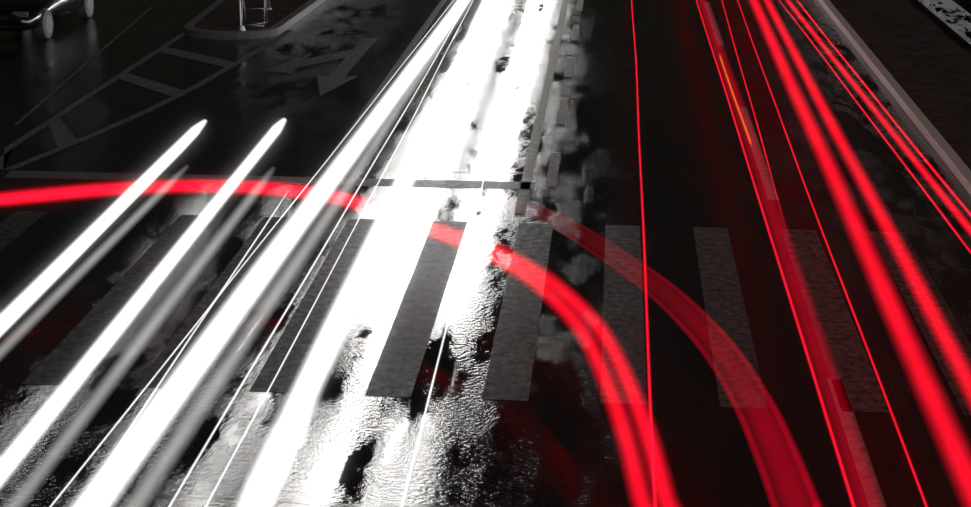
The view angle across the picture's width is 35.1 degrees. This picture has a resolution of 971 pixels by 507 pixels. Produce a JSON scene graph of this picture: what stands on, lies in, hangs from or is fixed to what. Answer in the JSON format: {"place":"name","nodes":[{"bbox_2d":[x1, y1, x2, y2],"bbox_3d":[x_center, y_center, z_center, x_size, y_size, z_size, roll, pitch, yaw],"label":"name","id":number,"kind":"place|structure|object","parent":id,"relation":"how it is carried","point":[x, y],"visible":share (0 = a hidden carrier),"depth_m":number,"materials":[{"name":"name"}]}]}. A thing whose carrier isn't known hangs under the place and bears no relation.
{"place":"outdoors","nodes":[
{"label":"outdoors","id":0,"kind":"place"},
{"bbox_2d":[0,21,951,506],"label":"sealed road joints","id":1,"kind":"object","parent":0,"point":[374,169],"visible":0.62,"depth_m":13.35,"materials":[{"name":"black"}]},
{"bbox_2d":[0,0,970,506],"bbox_3d":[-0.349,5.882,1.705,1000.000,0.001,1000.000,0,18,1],"label":"asphalt ground","id":2,"kind":"structure","parent":0,"point":[822,106],"depth_m":19.93,"materials":[{"name":"black asphalt"}]},
{"bbox_2d":[0,0,84,30],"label":"saloon","id":3,"kind":"object","parent":2,"relation":"on","point":[57,9],"visible":0.83,"depth_m":33.62,"materials":[{"name":"black metal"}]},
{"bbox_2d":[0,15,22,27],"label":"saloon trim","id":4,"kind":"structure","parent":3,"relation":"attached to","point":[2,17],"depth_m":33.23,"materials":[{"name":"black plastic"}]},
{"bbox_2d":[12,11,28,16],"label":"saloon lamps","id":5,"kind":"object","parent":3,"relation":"attached to","point":[22,14],"visible":0.77,"depth_m":33.20,"materials":[{"name":"grey glass"}]},
{"bbox_2d":[35,0,93,38],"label":"saloon tyres","id":6,"kind":"object","parent":3,"relation":"attached to","point":[41,32],"visible":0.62,"depth_m":34.05,"materials":[{"name":"black rubber"}]},
{"bbox_2d":[45,0,92,32],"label":"saloon rims","id":7,"kind":"object","parent":6,"relation":"in","point":[48,22],"visible":0.29,"depth_m":34.17,"materials":[{"name":"grey metal"}]},
{"bbox_2d":[184,0,324,39],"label":"island kerb","id":8,"kind":"structure","parent":2,"relation":"on","point":[287,21],"depth_m":34.50,"materials":[{"name":"concrete"}]},
{"bbox_2d":[193,0,308,30],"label":"island paving","id":9,"kind":"structure","parent":8,"relation":"on","point":[224,16],"depth_m":36.30,"materials":[{"name":"black concrete"}]},
{"bbox_2d":[236,0,245,30],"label":"sign pole","id":10,"kind":"object","parent":9,"relation":"on","point":[240,27],"visible":0.85,"depth_m":34.14,"materials":[{"name":"grey metal"}]},
{"bbox_2d":[242,0,267,25],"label":"sign frame","id":11,"kind":"object","parent":9,"relation":"on","point":[244,8],"visible":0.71,"depth_m":34.78,"materials":[{"name":"grey metal"}]},
{"bbox_2d":[263,0,271,10],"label":"bollard","id":12,"kind":"object","parent":9,"relation":"on","point":[268,5],"visible":0.69,"depth_m":36.83,"materials":[{"name":"grey metal"}]},
{"bbox_2d":[0,0,886,506],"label":"white road markings","id":13,"kind":"object","parent":2,"relation":"on","point":[64,136],"visible":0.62,"depth_m":25.00,"materials":[{"name":"paint"}]},
{"bbox_2d":[0,211,970,414],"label":"zebra crossing markings","id":14,"kind":"object","parent":2,"relation":"on","point":[623,373],"visible":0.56,"depth_m":17.61,"materials":[{"name":"paint"}]},
{"bbox_2d":[514,0,582,213],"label":"road markings","id":15,"kind":"object","parent":2,"relation":"on","point":[522,200],"visible":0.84,"depth_m":26.83,"materials":[{"name":"paint"}]},
{"bbox_2d":[818,0,970,195],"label":"kerb","id":16,"kind":"structure","parent":2,"relation":"on","point":[951,158],"depth_m":27.37,"materials":[{"name":"concrete"}]},
{"bbox_2d":[830,0,970,169],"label":"footway","id":17,"kind":"structure","parent":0,"point":[935,83],"depth_m":31.40,"materials":[{"name":"concrete"}]},
{"bbox_2d":[918,0,970,44],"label":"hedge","id":18,"kind":"object","parent":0,"point":[948,5],"depth_m":34.19,"materials":[{"name":"grey plant"}]}
]}

